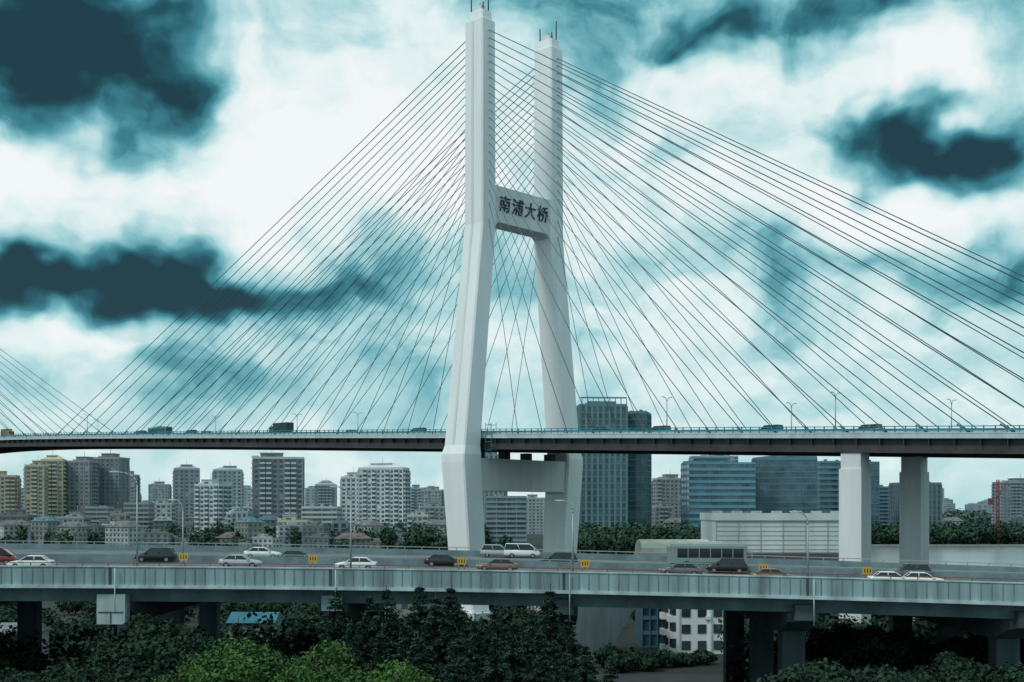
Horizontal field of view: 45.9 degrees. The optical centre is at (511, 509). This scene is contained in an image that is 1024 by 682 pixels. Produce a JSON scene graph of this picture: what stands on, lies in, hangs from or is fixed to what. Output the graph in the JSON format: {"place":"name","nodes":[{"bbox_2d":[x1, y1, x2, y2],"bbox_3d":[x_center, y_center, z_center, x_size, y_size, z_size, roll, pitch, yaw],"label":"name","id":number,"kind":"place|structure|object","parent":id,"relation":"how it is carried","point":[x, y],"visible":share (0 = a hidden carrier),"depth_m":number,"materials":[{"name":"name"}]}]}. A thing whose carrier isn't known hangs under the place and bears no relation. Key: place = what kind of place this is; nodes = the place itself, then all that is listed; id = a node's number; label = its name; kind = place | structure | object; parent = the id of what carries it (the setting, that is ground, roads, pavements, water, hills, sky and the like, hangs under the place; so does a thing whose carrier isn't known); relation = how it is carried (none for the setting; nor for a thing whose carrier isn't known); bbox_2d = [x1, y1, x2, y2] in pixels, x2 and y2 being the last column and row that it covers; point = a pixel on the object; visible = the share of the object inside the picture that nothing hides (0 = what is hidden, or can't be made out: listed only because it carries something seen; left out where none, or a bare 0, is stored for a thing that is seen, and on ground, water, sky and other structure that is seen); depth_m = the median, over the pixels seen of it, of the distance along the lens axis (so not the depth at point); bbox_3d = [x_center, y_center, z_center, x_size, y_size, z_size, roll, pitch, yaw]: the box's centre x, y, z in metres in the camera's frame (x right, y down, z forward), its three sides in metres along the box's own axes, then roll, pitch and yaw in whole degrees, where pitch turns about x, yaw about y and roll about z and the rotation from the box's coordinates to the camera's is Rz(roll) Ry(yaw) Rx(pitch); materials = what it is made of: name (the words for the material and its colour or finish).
{"place":"outdoors","nodes":[
{"label":"outdoors","id":0,"kind":"place"},
{"bbox_2d":[0,510,1023,673],"bbox_3d":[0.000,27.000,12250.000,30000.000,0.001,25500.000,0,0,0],"label":"ground","id":1,"kind":"structure","parent":0,"point":[625,638],"depth_m":246.50,"materials":[{"name":"soil"}]},
{"bbox_2d":[0,471,21,512],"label":"apartment tower","id":2,"kind":"structure","parent":1,"relation":"on","point":[10,491],"depth_m":980.99,"materials":[{"name":"yellow concrete"}]},
{"bbox_2d":[0,520,30,543],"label":"building","id":3,"kind":"structure","parent":1,"relation":"on","point":[9,527],"depth_m":809.73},
{"bbox_2d":[23,460,48,518],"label":"apartment tower","id":4,"kind":"structure","parent":1,"relation":"on","point":[35,486],"depth_m":959.76,"materials":[{"name":"yellow concrete"}]},
{"bbox_2d":[7,665,81,681],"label":"broadleaf tree","id":5,"kind":"object","parent":1,"relation":"on","point":[47,675],"visible":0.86,"depth_m":100.38,"materials":[{"name":"green plant"}]},
{"bbox_2d":[30,516,60,543],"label":"building","id":6,"kind":"structure","parent":1,"relation":"on","point":[39,526],"depth_m":793.74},
{"bbox_2d":[41,455,66,515],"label":"apartment tower","id":7,"kind":"structure","parent":1,"relation":"on","point":[57,485],"depth_m":990.89,"materials":[{"name":"yellow concrete"}]},
{"bbox_2d":[65,451,99,514],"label":"apartment tower","id":8,"kind":"structure","parent":1,"relation":"on","point":[83,482],"depth_m":1000.50,"materials":[{"name":"grey concrete"}]},
{"bbox_2d":[46,639,120,678],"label":"broadleaf tree","id":9,"kind":"object","parent":1,"relation":"on","point":[97,661],"visible":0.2,"depth_m":102.89,"materials":[{"name":"green plant"}]},
{"bbox_2d":[71,665,120,681],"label":"broadleaf tree","id":10,"kind":"object","parent":1,"relation":"on","point":[87,674],"visible":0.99,"depth_m":95.34,"materials":[{"name":"green plant"}]},
{"bbox_2d":[85,505,113,523],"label":"apartment block","id":11,"kind":"structure","parent":1,"relation":"on","point":[96,513],"depth_m":929.86,"materials":[{"name":"grey concrete"}]},
{"bbox_2d":[93,449,129,512],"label":"apartment tower","id":12,"kind":"structure","parent":1,"relation":"on","point":[115,489],"depth_m":1020.20,"materials":[{"name":"grey glass"}]},
{"bbox_2d":[104,521,143,544],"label":"building","id":13,"kind":"structure","parent":1,"relation":"on","point":[120,532],"depth_m":742.71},
{"bbox_2d":[69,655,185,681],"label":"broadleaf tree","id":14,"kind":"object","parent":1,"relation":"on","point":[127,669],"visible":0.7,"depth_m":97.73,"materials":[{"name":"green plant"}]},
{"bbox_2d":[123,501,154,528],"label":"apartment block","id":15,"kind":"structure","parent":1,"relation":"on","point":[146,513],"depth_m":899.89,"materials":[{"name":"grey concrete"}]},
{"bbox_2d":[77,611,214,662],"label":"broadleaf tree","id":16,"kind":"object","parent":1,"relation":"on","point":[145,629],"visible":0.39,"depth_m":106.96,"materials":[{"name":"green plant"}]},
{"bbox_2d":[104,638,202,680],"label":"broadleaf tree","id":17,"kind":"object","parent":1,"relation":"on","point":[165,656],"visible":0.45,"depth_m":100.23,"materials":[{"name":"green plant"}]},
{"bbox_2d":[142,529,172,544],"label":"building","id":18,"kind":"structure","parent":1,"relation":"on","point":[155,535],"depth_m":720.27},
{"bbox_2d":[148,478,171,502],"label":"apartment tower","id":19,"kind":"structure","parent":1,"relation":"on","point":[156,489],"depth_m":1500.16,"materials":[{"name":"grey concrete"}]},
{"bbox_2d":[153,493,175,521],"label":"apartment block","id":20,"kind":"structure","parent":1,"relation":"on","point":[163,507],"depth_m":1000.52,"materials":[{"name":"white concrete"}]},
{"bbox_2d":[172,459,199,529],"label":"apartment tower","id":21,"kind":"structure","parent":1,"relation":"on","point":[186,477],"depth_m":1050.05,"materials":[{"name":"grey concrete"}]},
{"bbox_2d":[157,634,228,657],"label":"broadleaf tree","id":22,"kind":"object","parent":1,"relation":"on","point":[197,643],"visible":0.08,"depth_m":106.71,"materials":[{"name":"green plant"}]},
{"bbox_2d":[169,650,256,681],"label":"broadleaf tree","id":23,"kind":"object","parent":1,"relation":"on","point":[199,667],"visible":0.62,"depth_m":68.07,"materials":[{"name":"green plant"}]},
{"bbox_2d":[194,473,231,533],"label":"apartment tower","id":24,"kind":"structure","parent":1,"relation":"on","point":[213,500],"depth_m":900.84,"materials":[{"name":"white concrete"}]},
{"bbox_2d":[212,466,243,510],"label":"apartment tower","id":25,"kind":"structure","parent":1,"relation":"on","point":[233,476],"depth_m":1081.21,"materials":[{"name":"white concrete"}]},
{"bbox_2d":[235,516,263,541],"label":"building","id":26,"kind":"structure","parent":1,"relation":"on","point":[248,527],"depth_m":731.48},
{"bbox_2d":[226,612,283,644],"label":"blue roof shed","id":27,"kind":"structure","parent":1,"relation":"on","point":[234,616],"depth_m":206.33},
{"bbox_2d":[0,520,513,549],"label":"city trees","id":28,"kind":"object","parent":1,"relation":"on","point":[424,539],"visible":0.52,"depth_m":737.58,"materials":[{"name":"plant"}]},
{"bbox_2d":[196,634,338,681],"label":"broadleaf tree","id":29,"kind":"object","parent":1,"relation":"on","point":[246,662],"visible":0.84,"depth_m":69.57,"materials":[{"name":"green plant"}]},
{"bbox_2d":[251,452,304,519],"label":"apartment tower","id":30,"kind":"structure","parent":1,"relation":"on","point":[278,485],"depth_m":929.83,"materials":[{"name":"grey concrete"}]},
{"bbox_2d":[276,522,302,546],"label":"building","id":31,"kind":"structure","parent":1,"relation":"on","point":[282,531],"depth_m":782.10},
{"bbox_2d":[270,662,343,681],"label":"broadleaf tree","id":32,"kind":"object","parent":1,"relation":"on","point":[300,675],"visible":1,"depth_m":63.66,"materials":[{"name":"green plant"}]},
{"bbox_2d":[303,534,334,547],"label":"building","id":33,"kind":"structure","parent":1,"relation":"on","point":[320,540],"depth_m":727.40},
{"bbox_2d":[281,638,361,678],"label":"broadleaf tree","id":34,"kind":"object","parent":1,"relation":"on","point":[321,655],"visible":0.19,"depth_m":76.48,"materials":[{"name":"green plant"}]},
{"bbox_2d":[301,504,342,524],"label":"apartment block","id":35,"kind":"structure","parent":1,"relation":"on","point":[323,513],"depth_m":859.96,"materials":[{"name":"white concrete"}]},
{"bbox_2d":[315,477,336,505],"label":"apartment tower","id":36,"kind":"structure","parent":1,"relation":"on","point":[325,494],"depth_m":1299.40,"materials":[{"name":"grey concrete"}]},
{"bbox_2d":[315,588,359,657],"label":"cedar tree","id":37,"kind":"object","parent":1,"relation":"on","point":[337,624],"visible":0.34,"depth_m":95.68,"materials":[{"name":"green plant"}]},
{"bbox_2d":[340,467,356,522],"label":"apartment tower","id":38,"kind":"structure","parent":1,"relation":"on","point":[348,481],"depth_m":950.62,"materials":[{"name":"white concrete"}]},
{"bbox_2d":[334,533,371,547],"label":"building","id":39,"kind":"structure","parent":1,"relation":"on","point":[360,539],"depth_m":717.15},
{"bbox_2d":[337,619,371,672],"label":"cedar tree","id":40,"kind":"object","parent":1,"relation":"on","point":[361,662],"visible":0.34,"depth_m":91.69,"materials":[{"name":"green plant"}]},
{"bbox_2d":[286,658,440,681],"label":"broadleaf tree","id":41,"kind":"object","parent":1,"relation":"on","point":[399,674],"visible":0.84,"depth_m":66.93,"materials":[{"name":"green plant"}]},
{"bbox_2d":[355,594,381,672],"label":"cedar tree","id":42,"kind":"object","parent":1,"relation":"on","point":[368,635],"visible":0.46,"depth_m":97.60,"materials":[{"name":"green plant"}]},
{"bbox_2d":[364,635,399,676],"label":"cedar tree","id":43,"kind":"object","parent":1,"relation":"on","point":[381,650],"visible":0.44,"depth_m":87.89,"materials":[{"name":"green plant"}]},
{"bbox_2d":[363,586,402,664],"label":"cedar tree","id":44,"kind":"object","parent":1,"relation":"on","point":[388,626],"visible":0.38,"depth_m":96.67,"materials":[{"name":"green plant"}]},
{"bbox_2d":[357,457,410,528],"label":"apartment tower","id":45,"kind":"structure","parent":1,"relation":"on","point":[383,493],"depth_m":900.02,"materials":[{"name":"white concrete"}]},
{"bbox_2d":[387,621,416,666],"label":"cedar tree","id":46,"kind":"object","parent":1,"relation":"on","point":[403,640],"visible":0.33,"depth_m":94.63,"materials":[{"name":"green plant"}]},
{"bbox_2d":[402,634,436,679],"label":"cedar tree","id":47,"kind":"object","parent":1,"relation":"on","point":[414,650],"visible":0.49,"depth_m":85.72,"materials":[{"name":"green plant"}]},
{"bbox_2d":[396,585,443,661],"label":"cedar tree","id":48,"kind":"object","parent":1,"relation":"on","point":[414,619],"visible":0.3,"depth_m":98.56,"materials":[{"name":"green plant"}]},
{"bbox_2d":[421,487,444,505],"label":"apartment tower","id":49,"kind":"structure","parent":1,"relation":"on","point":[430,493],"depth_m":1300.30,"materials":[{"name":"grey concrete"}]},
{"bbox_2d":[420,497,445,519],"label":"apartment block","id":50,"kind":"structure","parent":1,"relation":"on","point":[433,510],"depth_m":1000.38,"materials":[{"name":"grey concrete"}]},
{"bbox_2d":[413,591,455,681],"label":"cedar tree","id":51,"kind":"object","parent":1,"relation":"on","point":[437,650],"visible":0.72,"depth_m":93.58,"materials":[{"name":"green plant"}]},
{"bbox_2d":[428,587,480,678],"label":"cedar tree","id":52,"kind":"object","parent":1,"relation":"on","point":[458,621],"visible":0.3,"depth_m":96.74,"materials":[{"name":"green plant"}]},
{"bbox_2d":[437,629,475,681],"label":"cedar tree","id":53,"kind":"object","parent":1,"relation":"on","point":[457,664],"visible":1,"depth_m":85.68,"materials":[{"name":"green plant"}]},
{"bbox_2d":[464,614,491,681],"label":"cedar tree","id":54,"kind":"object","parent":1,"relation":"on","point":[476,658],"visible":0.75,"depth_m":92.55,"materials":[{"name":"green plant"}]},
{"bbox_2d":[479,633,511,681],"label":"cedar tree","id":55,"kind":"object","parent":1,"relation":"on","point":[491,673],"visible":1,"depth_m":85.72,"materials":[{"name":"green plant"}]},
{"bbox_2d":[478,607,514,676],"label":"cedar tree","id":56,"kind":"object","parent":1,"relation":"on","point":[494,626],"visible":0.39,"depth_m":98.65,"materials":[{"name":"green plant"}]},
{"bbox_2d":[486,494,526,543],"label":"office building","id":57,"kind":"structure","parent":1,"relation":"on","point":[506,515],"depth_m":879.80,"materials":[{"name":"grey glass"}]},
{"bbox_2d":[0,601,1020,681],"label":"park trees","id":58,"kind":"object","parent":1,"relation":"on","point":[301,631],"visible":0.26,"depth_m":200.00,"materials":[{"name":"green plant"}]},
{"bbox_2d":[0,0,1023,626],"bbox_3d":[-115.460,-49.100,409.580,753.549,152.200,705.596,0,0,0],"label":"cable stayed bridge","id":59,"kind":"structure","parent":1,"relation":"on","point":[470,470],"depth_m":288.81,"materials":[{"name":"concrete"}]},
{"bbox_2d":[0,540,1023,681],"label":"elevated road viaduct","id":60,"kind":"object","parent":1,"relation":"on","point":[116,583],"visible":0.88,"depth_m":117.36,"materials":[{"name":"concrete"}]},
{"bbox_2d":[134,547,176,561],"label":"car","id":61,"kind":"object","parent":60,"relation":"on","point":[165,554],"visible":0.97,"depth_m":140.72,"materials":[{"name":"black paint"}]},
{"bbox_2d":[218,554,262,566],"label":"car","id":62,"kind":"object","parent":60,"relation":"on","point":[244,560],"visible":0.87,"depth_m":131.94,"materials":[{"name":"silver paint"}]},
{"bbox_2d":[476,558,518,569],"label":"car","id":63,"kind":"object","parent":60,"relation":"on","point":[501,562],"visible":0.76,"depth_m":131.44,"materials":[{"name":"orange paint"}]},
{"bbox_2d":[504,543,539,557],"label":"van","id":64,"kind":"object","parent":60,"relation":"on","point":[511,550],"visible":1,"depth_m":161.93,"materials":[{"name":"white paint"}]},
{"bbox_2d":[659,563,702,573],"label":"car","id":65,"kind":"object","parent":60,"relation":"on","point":[694,569],"visible":0.69,"depth_m":128.69,"materials":[{"name":"grey paint"}]},
{"bbox_2d":[667,541,746,564],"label":"bus","id":66,"kind":"object","parent":60,"relation":"on","point":[704,552],"visible":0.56,"depth_m":144.36,"materials":[{"name":"grey paint"}]},
{"bbox_2d":[705,558,747,573],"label":"car","id":67,"kind":"object","parent":60,"relation":"on","point":[738,565],"visible":0.97,"depth_m":135.90,"materials":[{"name":"black paint"}]},
{"bbox_2d":[888,563,931,575],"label":"car","id":68,"kind":"object","parent":60,"relation":"on","point":[904,569],"visible":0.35,"depth_m":131.44,"materials":[{"name":"grey paint"}]},
{"bbox_2d":[503,622,531,681],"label":"cedar tree","id":69,"kind":"object","parent":1,"relation":"on","point":[518,655],"visible":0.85,"depth_m":91.76,"materials":[{"name":"green plant"}]},
{"bbox_2d":[509,613,541,681],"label":"cedar tree","id":70,"kind":"object","parent":1,"relation":"on","point":[533,626],"visible":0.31,"depth_m":97.61,"materials":[{"name":"green plant"}]},
{"bbox_2d":[527,494,544,533],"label":"office building","id":71,"kind":"structure","parent":1,"relation":"on","point":[535,513],"depth_m":1300.00,"materials":[{"name":"white concrete"}]},
{"bbox_2d":[521,633,557,681],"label":"cedar tree","id":72,"kind":"object","parent":1,"relation":"on","point":[539,672],"visible":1,"depth_m":85.75,"materials":[{"name":"green plant"}]},
{"bbox_2d":[522,584,576,681],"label":"cedar tree","id":73,"kind":"object","parent":1,"relation":"on","point":[551,631],"visible":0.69,"depth_m":92.66,"materials":[{"name":"green plant"}]},
{"bbox_2d":[556,652,578,681],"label":"cedar tree","id":74,"kind":"object","parent":1,"relation":"on","point":[565,672],"visible":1,"depth_m":85.70,"materials":[{"name":"green plant"}]},
{"bbox_2d":[555,617,589,681],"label":"cedar tree","id":75,"kind":"object","parent":1,"relation":"on","point":[574,649],"visible":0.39,"depth_m":95.70,"materials":[{"name":"green plant"}]},
{"bbox_2d":[575,643,599,681],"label":"cedar tree","id":76,"kind":"object","parent":1,"relation":"on","point":[583,673],"visible":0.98,"depth_m":91.80,"materials":[{"name":"green plant"}]},
{"bbox_2d":[576,397,627,528],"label":"office building","id":77,"kind":"structure","parent":1,"relation":"on","point":[604,495],"depth_m":859.83,"materials":[{"name":"grey glass"}]},
{"bbox_2d":[577,519,700,554],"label":"riverside trees","id":78,"kind":"object","parent":1,"relation":"on","point":[594,539],"visible":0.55,"depth_m":575.17,"materials":[{"name":"plant"}]},
{"bbox_2d":[628,410,651,526],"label":"office building","id":79,"kind":"structure","parent":1,"relation":"on","point":[640,488],"depth_m":879.91,"materials":[{"name":"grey glass"}]},
{"bbox_2d":[635,608,661,647],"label":"blue glass block","id":80,"kind":"structure","parent":1,"relation":"on","point":[648,623],"depth_m":236.00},
{"bbox_2d":[652,497,672,528],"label":"apartment block","id":81,"kind":"structure","parent":1,"relation":"on","point":[662,511],"depth_m":999.77,"materials":[{"name":"grey concrete"}]},
{"bbox_2d":[652,474,680,517],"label":"apartment tower","id":82,"kind":"structure","parent":1,"relation":"on","point":[667,487],"depth_m":1050.08,"materials":[{"name":"grey concrete"}]},
{"bbox_2d":[635,539,708,555],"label":"riverside shed","id":83,"kind":"structure","parent":1,"relation":"on","point":[650,545],"depth_m":307.78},
{"bbox_2d":[660,609,722,653],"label":"white apartment block","id":84,"kind":"structure","parent":1,"relation":"on","point":[688,631],"depth_m":224.90,"materials":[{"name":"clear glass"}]},
{"bbox_2d":[681,455,755,526],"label":"glass office building","id":85,"kind":"structure","parent":1,"relation":"on","point":[710,485],"depth_m":900.07,"materials":[{"name":"glass"}]},
{"bbox_2d":[445,508,991,524],"bbox_3d":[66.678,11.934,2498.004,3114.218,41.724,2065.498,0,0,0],"label":"horizon trees","id":86,"kind":"object","parent":1,"relation":"on","point":[971,516],"visible":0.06,"depth_m":1731.31,"materials":[{"name":"green plant"}]},
{"bbox_2d":[753,666,809,681],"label":"broadleaf tree","id":87,"kind":"object","parent":1,"relation":"on","point":[790,676],"visible":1,"depth_m":81.23,"materials":[{"name":"green plant"}]},
{"bbox_2d":[751,456,817,512],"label":"glass office building","id":88,"kind":"structure","parent":1,"relation":"on","point":[785,484],"depth_m":930.00,"materials":[{"name":"glass"}]},
{"bbox_2d":[760,657,858,681],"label":"broadleaf tree","id":89,"kind":"object","parent":1,"relation":"on","point":[820,670],"visible":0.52,"depth_m":84.65,"materials":[{"name":"green plant"}]},
{"bbox_2d":[805,621,886,657],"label":"broadleaf tree","id":90,"kind":"object","parent":1,"relation":"on","point":[848,634],"visible":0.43,"depth_m":149.22,"materials":[{"name":"green plant"}]},
{"bbox_2d":[808,664,906,681],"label":"broadleaf tree","id":91,"kind":"object","parent":1,"relation":"on","point":[880,676],"visible":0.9,"depth_m":82.94,"materials":[{"name":"green plant"}]},
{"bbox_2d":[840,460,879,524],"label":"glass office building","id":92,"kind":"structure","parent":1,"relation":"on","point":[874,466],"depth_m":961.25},
{"bbox_2d":[889,482,941,525],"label":"office building","id":93,"kind":"structure","parent":1,"relation":"on","point":[935,501],"depth_m":1000.92,"materials":[{"name":"grey glass"}]},
{"bbox_2d":[899,645,955,673],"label":"broadleaf tree","id":94,"kind":"object","parent":1,"relation":"on","point":[923,656],"visible":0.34,"depth_m":128.78,"materials":[{"name":"green plant"}]},
{"bbox_2d":[871,517,1023,543],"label":"bank trees","id":95,"kind":"object","parent":1,"relation":"on","point":[1011,532],"visible":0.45,"depth_m":892.13,"materials":[{"name":"green plant"}]},
{"bbox_2d":[902,649,1000,681],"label":"broadleaf tree","id":96,"kind":"object","parent":1,"relation":"on","point":[948,668],"visible":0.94,"depth_m":103.17,"materials":[{"name":"green plant"}]},
{"bbox_2d":[934,636,1020,662],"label":"broadleaf tree","id":97,"kind":"object","parent":1,"relation":"on","point":[963,648],"visible":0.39,"depth_m":129.57,"materials":[{"name":"green plant"}]},
{"bbox_2d":[982,662,1023,681],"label":"broadleaf tree","id":98,"kind":"object","parent":1,"relation":"on","point":[1012,673],"visible":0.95,"depth_m":101.01,"materials":[{"name":"green plant"}]},
{"bbox_2d":[991,478,1023,524],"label":"apartment tower","id":99,"kind":"structure","parent":1,"relation":"on","point":[1012,498],"depth_m":1198.68,"materials":[{"name":"white concrete"}]},
{"bbox_2d":[0,0,1023,509],"label":"sky","id":100,"kind":"structure","parent":0,"point":[147,146],"materials":[{"name":"white"}]},
{"bbox_2d":[573,607,634,660],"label":"bridge pier","id":101,"kind":"structure","parent":0,"point":[596,627],"depth_m":215.00,"materials":[{"name":"concrete"}]},
{"bbox_2d":[590,674,745,681],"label":"ground","id":102,"kind":"structure","parent":0,"point":[670,677],"depth_m":193.64,"materials":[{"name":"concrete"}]},
{"bbox_2d":[700,511,838,560],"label":"warehouse","id":103,"kind":"structure","parent":0,"point":[772,534],"depth_m":330.00,"materials":[{"name":"metal"}]},
{"bbox_2d":[818,459,840,512],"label":"glass office building","id":104,"kind":"structure","parent":0,"point":[828,486],"depth_m":1000.17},
{"bbox_2d":[880,485,888,526],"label":"glass office building","id":105,"kind":"structure","parent":0,"point":[884,504],"depth_m":1049.80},
{"bbox_2d":[871,547,1023,566],"bbox_3d":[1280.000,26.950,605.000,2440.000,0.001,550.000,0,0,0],"label":"river","id":106,"kind":"structure","parent":0,"point":[1012,556],"depth_m":702.69,"materials":[{"name":"liquid"}]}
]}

